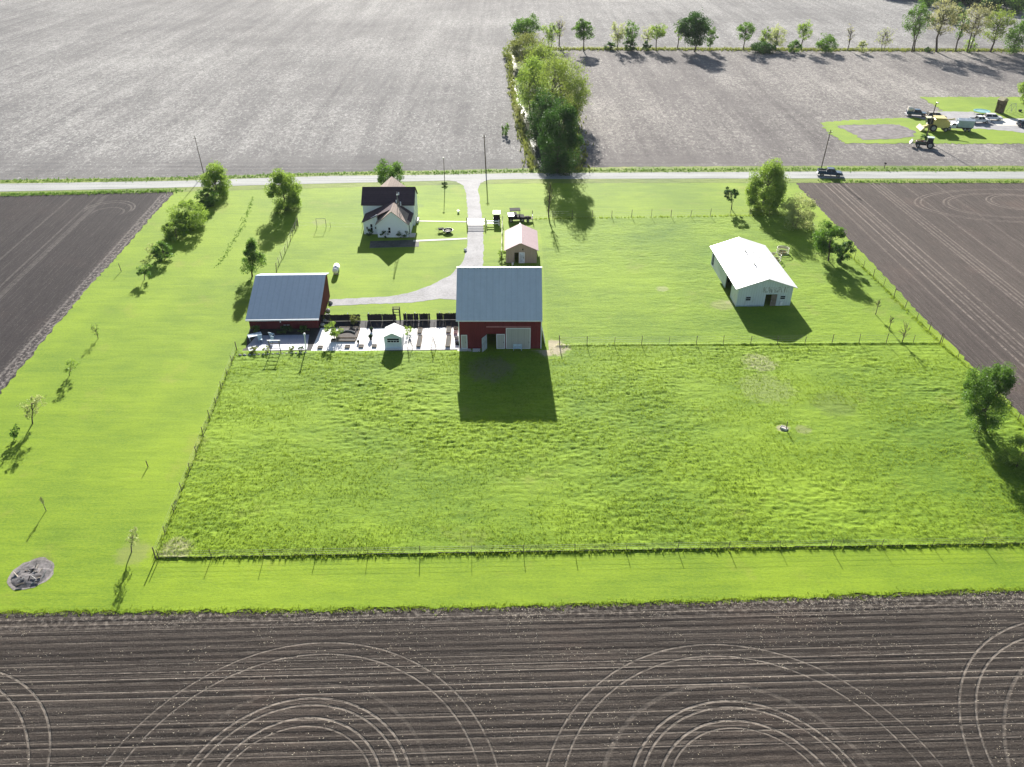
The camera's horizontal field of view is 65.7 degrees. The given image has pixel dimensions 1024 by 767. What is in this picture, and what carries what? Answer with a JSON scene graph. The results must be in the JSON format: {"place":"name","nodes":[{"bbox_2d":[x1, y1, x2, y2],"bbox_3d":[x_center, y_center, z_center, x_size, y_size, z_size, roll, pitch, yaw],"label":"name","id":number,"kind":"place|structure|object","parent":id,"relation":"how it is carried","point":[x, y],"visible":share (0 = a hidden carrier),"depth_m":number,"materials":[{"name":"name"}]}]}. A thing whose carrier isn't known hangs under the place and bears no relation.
{"place":"outdoors","nodes":[
{"label":"outdoors","id":0,"kind":"place"},
{"bbox_2d":[0,192,173,392],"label":"field","id":1,"kind":"structure","parent":0,"point":[59,254],"depth_m":146.76,"materials":[{"name":"soil"}]},
{"bbox_2d":[247,335,308,350],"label":"concrete pad","id":2,"kind":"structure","parent":0,"point":[287,341],"depth_m":118.76,"materials":[{"name":"grey concrete"}]},
{"bbox_2d":[245,328,318,350],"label":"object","id":3,"kind":"object","parent":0,"point":[311,332],"visible":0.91,"depth_m":121.33,"materials":[{"name":"concrete"}]},
{"bbox_2d":[307,319,458,350],"bbox_3d":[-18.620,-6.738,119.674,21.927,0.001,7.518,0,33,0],"label":"courtyard","id":4,"kind":"structure","parent":0,"point":[437,334],"depth_m":119.01,"materials":[{"name":"grey concrete"}]},
{"bbox_2d":[323,321,343,337],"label":"garden tree","id":5,"kind":"object","parent":4,"relation":"on","point":[334,332],"visible":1,"depth_m":118.66,"materials":[{"name":"green plant"}]},
{"bbox_2d":[336,326,359,338],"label":"raised bed","id":6,"kind":"object","parent":4,"relation":"on","point":[350,332],"visible":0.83,"depth_m":120.85,"materials":[{"name":"grey wood"}]},
{"bbox_2d":[382,323,404,347],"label":"playhouse","id":7,"kind":"object","parent":4,"relation":"on","point":[393,334],"visible":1,"depth_m":116.91,"materials":[{"name":"white paint"}]},
{"bbox_2d":[369,240,418,247],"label":"house patio","id":8,"kind":"structure","parent":0,"point":[392,243],"depth_m":149.70,"materials":[{"name":"grey concrete"}]},
{"bbox_2d":[330,180,485,305],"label":"driveway","id":9,"kind":"structure","parent":0,"point":[445,288],"depth_m":139.11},
{"bbox_2d":[0,590,1023,766],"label":"field","id":10,"kind":"structure","parent":0,"point":[91,683],"depth_m":69.19,"materials":[{"name":"soil"}]},
{"bbox_2d":[0,591,1023,764],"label":"crop residue","id":11,"kind":"object","parent":10,"relation":"on","point":[597,670],"visible":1,"depth_m":71.98,"materials":[{"name":"plant"}]},
{"bbox_2d":[0,48,1023,613],"bbox_3d":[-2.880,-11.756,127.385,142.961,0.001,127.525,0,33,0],"label":"lawn","id":12,"kind":"structure","parent":0,"point":[132,393],"depth_m":97.96,"materials":[{"name":"green plant"}]},
{"bbox_2d":[7,557,53,589],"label":"burnt ground","id":13,"kind":"structure","parent":12,"relation":"on","point":[11,585],"depth_m":79.69,"materials":[{"name":"grey soil"}]},
{"bbox_2d":[11,560,52,586],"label":"burn pile","id":14,"kind":"object","parent":13,"relation":"on","point":[30,574],"visible":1,"depth_m":79.88,"materials":[{"name":"grey wood"}]},
{"bbox_2d":[17,394,46,423],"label":"sapling","id":15,"kind":"object","parent":12,"relation":"on","point":[35,400],"visible":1,"depth_m":100.15,"materials":[{"name":"green plant"}]},
{"bbox_2d":[62,359,80,375],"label":"sapling","id":16,"kind":"object","parent":12,"relation":"on","point":[70,366],"visible":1,"depth_m":110.22,"materials":[{"name":"green plant"}]},
{"bbox_2d":[125,525,139,551],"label":"dead sapling","id":17,"kind":"object","parent":12,"relation":"on","point":[135,536],"visible":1,"depth_m":81.36,"materials":[{"name":"green plant"}]},
{"bbox_2d":[136,264,151,279],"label":"shrub","id":18,"kind":"object","parent":12,"relation":"on","point":[141,271],"visible":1,"depth_m":135.49,"materials":[{"name":"green plant"}]},
{"bbox_2d":[151,240,174,260],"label":"shrub","id":19,"kind":"object","parent":12,"relation":"on","point":[157,251],"visible":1,"depth_m":142.31,"materials":[{"name":"green plant"}]},
{"bbox_2d":[160,218,188,240],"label":"shrub","id":20,"kind":"object","parent":12,"relation":"on","point":[168,233],"visible":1,"depth_m":150.57,"materials":[{"name":"green plant"}]},
{"bbox_2d":[165,196,213,231],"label":"shrub","id":21,"kind":"object","parent":12,"relation":"on","point":[199,216],"visible":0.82,"depth_m":153.66,"materials":[{"name":"green plant"}]},
{"bbox_2d":[152,341,236,558],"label":"wire fence","id":22,"kind":"object","parent":12,"relation":"on","point":[195,450],"visible":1,"depth_m":95.74,"materials":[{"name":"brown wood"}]},
{"bbox_2d":[194,189,218,206],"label":"shrub","id":23,"kind":"object","parent":12,"relation":"on","point":[209,202],"visible":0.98,"depth_m":165.10,"materials":[{"name":"green plant"}]},
{"bbox_2d":[198,158,236,196],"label":"bushy tree","id":24,"kind":"object","parent":12,"relation":"on","point":[214,173],"visible":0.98,"depth_m":169.84,"materials":[{"name":"green plant"}]},
{"bbox_2d":[240,237,266,276],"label":"cone shaped tree","id":25,"kind":"object","parent":12,"relation":"on","point":[250,249],"visible":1,"depth_m":135.10,"materials":[{"name":"green plant"}]},
{"bbox_2d":[262,167,306,212],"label":"broadleaf tree","id":26,"kind":"object","parent":12,"relation":"on","point":[281,178],"visible":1,"depth_m":160.87,"materials":[{"name":"green plant"}]},
{"bbox_2d":[245,273,329,328],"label":"shed","id":27,"kind":"structure","parent":12,"relation":"on","point":[292,300],"depth_m":123.46,"materials":[{"name":"grey metal"}]},
{"bbox_2d":[320,312,455,320],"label":"board fence","id":28,"kind":"object","parent":12,"relation":"on","point":[423,316],"visible":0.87,"depth_m":124.18,"materials":[{"name":"grey wood"}]},
{"bbox_2d":[372,158,404,184],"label":"broadleaf tree","id":29,"kind":"object","parent":12,"relation":"on","point":[383,177],"visible":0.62,"depth_m":172.16,"materials":[{"name":"green plant"}]},
{"bbox_2d":[361,176,418,236],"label":"farmhouse","id":30,"kind":"object","parent":12,"relation":"on","point":[380,206],"visible":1,"depth_m":154.69,"materials":[{"name":"grey"}]},
{"bbox_2d":[456,267,541,351],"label":"barn","id":31,"kind":"structure","parent":12,"relation":"on","point":[504,304],"depth_m":115.56,"materials":[{"name":"grey metal"}]},
{"bbox_2d":[496,334,504,348],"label":"door","id":32,"kind":"structure","parent":31,"relation":"in","point":[500,338],"depth_m":116.57,"materials":[{"name":"white wood"}]},
{"bbox_2d":[506,328,530,348],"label":"sliding door","id":33,"kind":"structure","parent":31,"relation":"in","point":[522,336],"depth_m":116.20,"materials":[{"name":"white wood"}]},
{"bbox_2d":[0,584,1023,616],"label":"field edge grass","id":34,"kind":"structure","parent":12,"relation":"on","point":[576,603],"depth_m":76.67,"materials":[{"name":"green plant"}]},
{"bbox_2d":[508,208,524,221],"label":"utility vehicle","id":35,"kind":"object","parent":12,"relation":"on","point":[515,216],"visible":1,"depth_m":158.35,"materials":[{"name":"white plastic"}]},
{"bbox_2d":[504,223,538,262],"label":"shed","id":36,"kind":"structure","parent":12,"relation":"on","point":[521,239],"depth_m":142.22,"materials":[{"name":"beige metal"}]},
{"bbox_2d":[156,537,1005,558],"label":"wire fence","id":37,"kind":"object","parent":12,"relation":"on","point":[579,544],"visible":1,"depth_m":82.36,"materials":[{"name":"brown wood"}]},
{"bbox_2d":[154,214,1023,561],"bbox_3d":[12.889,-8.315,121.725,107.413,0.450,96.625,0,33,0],"label":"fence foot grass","id":38,"kind":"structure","parent":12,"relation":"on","point":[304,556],"depth_m":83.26,"materials":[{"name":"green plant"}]},
{"bbox_2d":[532,208,789,217],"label":"wire fence","id":39,"kind":"object","parent":12,"relation":"on","point":[651,213],"visible":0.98,"depth_m":160.44,"materials":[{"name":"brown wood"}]},
{"bbox_2d":[724,186,739,208],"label":"tree","id":40,"kind":"object","parent":12,"relation":"on","point":[728,191],"visible":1,"depth_m":162.69,"materials":[{"name":"green plant"}]},
{"bbox_2d":[559,332,943,344],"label":"wire fence","id":41,"kind":"object","parent":12,"relation":"on","point":[860,335],"visible":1,"depth_m":117.68,"materials":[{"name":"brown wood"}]},
{"bbox_2d":[710,237,797,306],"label":"pole barn","id":42,"kind":"structure","parent":12,"relation":"on","point":[755,272],"depth_m":129.69,"materials":[{"name":"white metal"}]},
{"bbox_2d":[745,157,789,212],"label":"broadleaf tree","id":43,"kind":"object","parent":12,"relation":"on","point":[774,173],"visible":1,"depth_m":160.74,"materials":[{"name":"green plant"}]},
{"bbox_2d":[779,193,821,230],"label":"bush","id":44,"kind":"object","parent":12,"relation":"on","point":[800,215],"visible":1,"depth_m":153.85,"materials":[{"name":"green plant"}]},
{"bbox_2d":[811,219,846,260],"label":"tree","id":45,"kind":"object","parent":12,"relation":"on","point":[822,244],"visible":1,"depth_m":140.20,"materials":[{"name":"green plant"}]},
{"bbox_2d":[834,240,856,263],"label":"tree","id":46,"kind":"object","parent":12,"relation":"on","point":[846,245],"visible":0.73,"depth_m":141.14,"materials":[{"name":"green plant"}]},
{"bbox_2d":[792,215,1023,418],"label":"wire fence","id":47,"kind":"object","parent":12,"relation":"on","point":[923,320],"visible":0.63,"depth_m":123.88,"materials":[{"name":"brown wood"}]},
{"bbox_2d":[961,361,1019,432],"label":"broadleaf tree","id":48,"kind":"object","parent":12,"relation":"on","point":[984,387],"visible":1,"depth_m":96.28,"materials":[{"name":"green plant"}]},
{"bbox_2d":[995,434,1023,476],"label":"tree","id":49,"kind":"object","parent":12,"relation":"on","point":[1014,455],"visible":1,"depth_m":93.47,"materials":[{"name":"green plant"}]},
{"bbox_2d":[0,0,1023,179],"bbox_3d":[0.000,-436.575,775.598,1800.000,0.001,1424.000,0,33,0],"label":"field","id":50,"kind":"structure","parent":0,"point":[101,89],"depth_m":273.85,"materials":[{"name":"soil"}]},
{"bbox_2d":[951,0,1021,7],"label":"wood","id":51,"kind":"object","parent":50,"relation":"on","point":[971,2],"visible":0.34,"depth_m":397.53,"materials":[{"name":"green plant"}]},
{"bbox_2d":[979,0,1006,10],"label":"tree","id":52,"kind":"object","parent":50,"relation":"on","point":[993,2],"visible":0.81,"depth_m":384.18,"materials":[{"name":"green plant"}]},
{"bbox_2d":[1005,0,1023,13],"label":"tree","id":53,"kind":"object","parent":50,"relation":"on","point":[1017,5],"visible":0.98,"depth_m":375.87,"materials":[{"name":"green plant"}]},
{"bbox_2d":[0,172,1023,191],"bbox_3d":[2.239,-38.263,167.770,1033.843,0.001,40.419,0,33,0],"label":"road","id":54,"kind":"structure","parent":0,"point":[324,179],"depth_m":181.16,"materials":[{"name":"grey asphalt"}]},
{"bbox_2d":[816,167,842,176],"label":"pickup truck","id":55,"kind":"object","parent":54,"relation":"on","point":[828,171],"visible":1,"depth_m":181.18,"materials":[{"name":"blue paint"}]},
{"bbox_2d":[0,178,1023,195],"bbox_3d":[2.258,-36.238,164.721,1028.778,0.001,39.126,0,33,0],"label":"road verge","id":56,"kind":"structure","parent":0,"point":[551,181],"depth_m":178.39,"materials":[{"name":"green plant"}]},
{"bbox_2d":[0,165,1023,183],"bbox_3d":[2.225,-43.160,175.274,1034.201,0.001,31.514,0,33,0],"label":"road verge","id":57,"kind":"structure","parent":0,"point":[747,168],"depth_m":185.35,"materials":[{"name":"green plant"}]},
{"bbox_2d":[1,166,1021,196],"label":"roadside weeds","id":58,"kind":"object","parent":57,"relation":"on","point":[251,176],"visible":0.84,"depth_m":181.28,"materials":[{"name":"green plant"}]},
{"bbox_2d":[530,96,586,175],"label":"dark tree","id":59,"kind":"object","parent":57,"relation":"on","point":[568,137],"visible":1,"depth_m":178.79,"materials":[{"name":"green plant"}]},
{"bbox_2d":[510,55,544,171],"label":"creek","id":60,"kind":"structure","parent":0,"point":[535,148],"depth_m":211.47,"materials":[{"name":"grey liquid"}]},
{"bbox_2d":[505,46,586,167],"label":"creek bank","id":61,"kind":"structure","parent":0,"point":[515,75],"depth_m":230.42,"materials":[{"name":"green plant"}]},
{"bbox_2d":[502,31,546,64],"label":"brown tree","id":62,"kind":"object","parent":61,"relation":"on","point":[524,40],"visible":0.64,"depth_m":276.35,"materials":[{"name":"green plant"}]},
{"bbox_2d":[510,12,540,44],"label":"round tree","id":63,"kind":"object","parent":61,"relation":"on","point":[521,25],"visible":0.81,"depth_m":303.05,"materials":[{"name":"green plant"}]},
{"bbox_2d":[514,51,553,113],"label":"spring tree","id":64,"kind":"object","parent":61,"relation":"on","point":[520,86],"visible":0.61,"depth_m":221.62,"materials":[{"name":"green plant"}]},
{"bbox_2d":[517,40,559,87],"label":"spring tree","id":65,"kind":"object","parent":61,"relation":"on","point":[536,51],"visible":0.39,"depth_m":247.19,"materials":[{"name":"green plant"}]},
{"bbox_2d":[525,86,562,145],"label":"thicket","id":66,"kind":"object","parent":61,"relation":"on","point":[542,103],"visible":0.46,"depth_m":197.09,"materials":[{"name":"green plant"}]},
{"bbox_2d":[504,55,594,171],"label":"creek undergrowth","id":67,"kind":"object","parent":61,"relation":"on","point":[510,68],"visible":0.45,"depth_m":214.48,"materials":[{"name":"green plant"}]},
{"bbox_2d":[521,43,590,120],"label":"spring tree","id":68,"kind":"object","parent":61,"relation":"on","point":[560,66],"visible":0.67,"depth_m":210.38,"materials":[{"name":"green plant"}]},
{"bbox_2d":[559,73,592,118],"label":"brown tree","id":69,"kind":"object","parent":61,"relation":"on","point":[586,97],"visible":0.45,"depth_m":215.86,"materials":[{"name":"green plant"}]},
{"bbox_2d":[156,215,1023,556],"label":"pasture","id":70,"kind":"structure","parent":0,"point":[632,279],"depth_m":100.48,"materials":[{"name":"green plant"}]},
{"bbox_2d":[544,46,1023,52],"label":"hedgerow grass","id":71,"kind":"structure","parent":0,"point":[745,47],"depth_m":307.64,"materials":[{"name":"green plant"}]},
{"bbox_2d":[541,22,560,47],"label":"hedgerow tree","id":72,"kind":"object","parent":71,"relation":"on","point":[549,32],"visible":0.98,"depth_m":302.73,"materials":[{"name":"green plant"}]},
{"bbox_2d":[609,21,627,49],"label":"hedgerow tree","id":73,"kind":"object","parent":71,"relation":"on","point":[618,37],"visible":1,"depth_m":301.55,"materials":[{"name":"green plant"}]},
{"bbox_2d":[624,19,639,42],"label":"hedgerow tree","id":74,"kind":"object","parent":71,"relation":"on","point":[629,31],"visible":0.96,"depth_m":303.00,"materials":[{"name":"green plant"}]},
{"bbox_2d":[704,26,718,48],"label":"hedgerow tree","id":75,"kind":"object","parent":71,"relation":"on","point":[710,40],"visible":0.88,"depth_m":301.90,"materials":[{"name":"green plant"}]},
{"bbox_2d":[736,21,754,49],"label":"hedgerow tree","id":76,"kind":"object","parent":71,"relation":"on","point":[748,25],"visible":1,"depth_m":300.87,"materials":[{"name":"green plant"}]},
{"bbox_2d":[768,23,788,47],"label":"hedgerow tree","id":77,"kind":"object","parent":71,"relation":"on","point":[776,30],"visible":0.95,"depth_m":302.82,"materials":[{"name":"green plant"}]},
{"bbox_2d":[797,19,812,50],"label":"hedgerow tree","id":78,"kind":"object","parent":71,"relation":"on","point":[803,28],"visible":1,"depth_m":299.95,"materials":[{"name":"green plant"}]},
{"bbox_2d":[815,33,838,52],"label":"tree","id":79,"kind":"object","parent":71,"relation":"on","point":[825,43],"visible":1,"depth_m":298.97,"materials":[{"name":"green plant"}]},
{"bbox_2d":[874,27,896,50],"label":"bare tree","id":80,"kind":"object","parent":71,"relation":"on","point":[886,34],"visible":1,"depth_m":301.14,"materials":[{"name":"brown plant"}]},
{"bbox_2d":[955,9,970,50],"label":"tall tree","id":81,"kind":"object","parent":71,"relation":"on","point":[960,33],"visible":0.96,"depth_m":297.94,"materials":[{"name":"green plant"}]},
{"bbox_2d":[559,50,1023,166],"bbox_3d":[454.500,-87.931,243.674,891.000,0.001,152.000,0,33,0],"label":"field","id":82,"kind":"structure","parent":0,"point":[665,108],"depth_m":239.29,"materials":[{"name":"soil"}]},
{"bbox_2d":[571,18,594,51],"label":"lollipop tree","id":83,"kind":"object","parent":82,"relation":"on","point":[582,26],"visible":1,"depth_m":297.94,"materials":[{"name":"green plant"}]},
{"bbox_2d":[648,23,667,50],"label":"hedgerow tree","id":84,"kind":"object","parent":82,"relation":"on","point":[657,31],"visible":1,"depth_m":299.74,"materials":[{"name":"green plant"}]},
{"bbox_2d":[673,7,713,51],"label":"dark tree","id":85,"kind":"object","parent":82,"relation":"on","point":[697,27],"visible":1,"depth_m":295.93,"materials":[{"name":"green plant"}]},
{"bbox_2d":[750,40,779,53],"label":"hedgerow bush","id":86,"kind":"object","parent":82,"relation":"on","point":[767,47],"visible":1,"depth_m":299.11,"materials":[{"name":"green plant"}]},
{"bbox_2d":[785,39,802,52],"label":"hedgerow bush","id":87,"kind":"object","parent":82,"relation":"on","point":[796,43],"visible":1,"depth_m":300.47,"materials":[{"name":"green plant"}]},
{"bbox_2d":[902,2,936,51],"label":"tall tree","id":88,"kind":"object","parent":82,"relation":"on","point":[920,18],"visible":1,"depth_m":295.84,"materials":[{"name":"green plant"}]},
{"bbox_2d":[909,136,934,148],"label":"tractor","id":89,"kind":"object","parent":82,"relation":"on","point":[928,143],"visible":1,"depth_m":199.53,"materials":[{"name":"black metal"}]},
{"bbox_2d":[924,0,961,51],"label":"tall tree","id":90,"kind":"object","parent":82,"relation":"on","point":[942,18],"visible":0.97,"depth_m":294.99,"materials":[{"name":"green plant"}]},
{"bbox_2d":[958,0,997,51],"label":"tall tree","id":91,"kind":"object","parent":82,"relation":"on","point":[985,13],"visible":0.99,"depth_m":295.44,"materials":[{"name":"green plant"}]},
{"bbox_2d":[978,4,1016,51],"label":"tall tree","id":92,"kind":"object","parent":82,"relation":"on","point":[1000,20],"visible":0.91,"depth_m":296.43,"materials":[{"name":"green plant"}]},
{"bbox_2d":[1000,16,1023,53],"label":"tall tree","id":93,"kind":"object","parent":82,"relation":"on","point":[1016,32],"visible":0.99,"depth_m":297.44,"materials":[{"name":"green plant"}]},
{"bbox_2d":[796,183,1023,415],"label":"field","id":94,"kind":"structure","parent":0,"point":[947,259],"depth_m":147.52,"materials":[{"name":"soil"}]},
{"bbox_2d":[821,97,1023,143],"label":"farmyard grass","id":95,"kind":"structure","parent":0,"point":[961,136],"depth_m":215.58,"materials":[{"name":"green plant"}]},
{"bbox_2d":[838,124,915,139],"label":"bare soil patch","id":96,"kind":"object","parent":95,"relation":"on","point":[879,131],"visible":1,"depth_m":212.26,"materials":[{"name":"brown soil"}]},
{"bbox_2d":[916,115,954,131],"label":"combine harvester","id":97,"kind":"object","parent":95,"relation":"on","point":[942,122],"visible":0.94,"depth_m":211.57,"materials":[{"name":"yellow metal"}]},
{"bbox_2d":[948,118,974,131],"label":"grain truck","id":98,"kind":"object","parent":95,"relation":"on","point":[965,124],"visible":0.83,"depth_m":211.59,"materials":[{"name":"white metal"}]},
{"bbox_2d":[994,96,1008,112],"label":"play tower","id":99,"kind":"structure","parent":95,"relation":"on","point":[1001,105],"depth_m":226.99,"materials":[{"name":"brown wood"}]},
{"bbox_2d":[904,111,1023,132],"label":"farmyard drive","id":100,"kind":"structure","parent":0,"point":[977,125],"depth_m":220.52,"materials":[{"name":"grey gravel"}]},
{"bbox_2d":[905,107,926,116],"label":"pickup truck","id":101,"kind":"object","parent":100,"relation":"on","point":[909,111],"visible":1,"depth_m":224.52,"materials":[{"name":"blue paint"}]},
{"bbox_2d":[968,115,990,122],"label":"pickup truck","id":102,"kind":"object","parent":100,"relation":"on","point":[979,118],"visible":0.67,"depth_m":218.44,"materials":[{"name":"white paint"}]},
{"bbox_2d":[990,119,1019,125],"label":"concrete pad","id":103,"kind":"object","parent":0,"point":[1007,122],"visible":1,"depth_m":219.58,"materials":[{"name":"grey concrete"}]},
{"bbox_2d":[983,113,1002,120],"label":"car","id":104,"kind":"object","parent":103,"relation":"on","point":[991,116],"visible":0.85,"depth_m":220.79,"materials":[{"name":"paint"}]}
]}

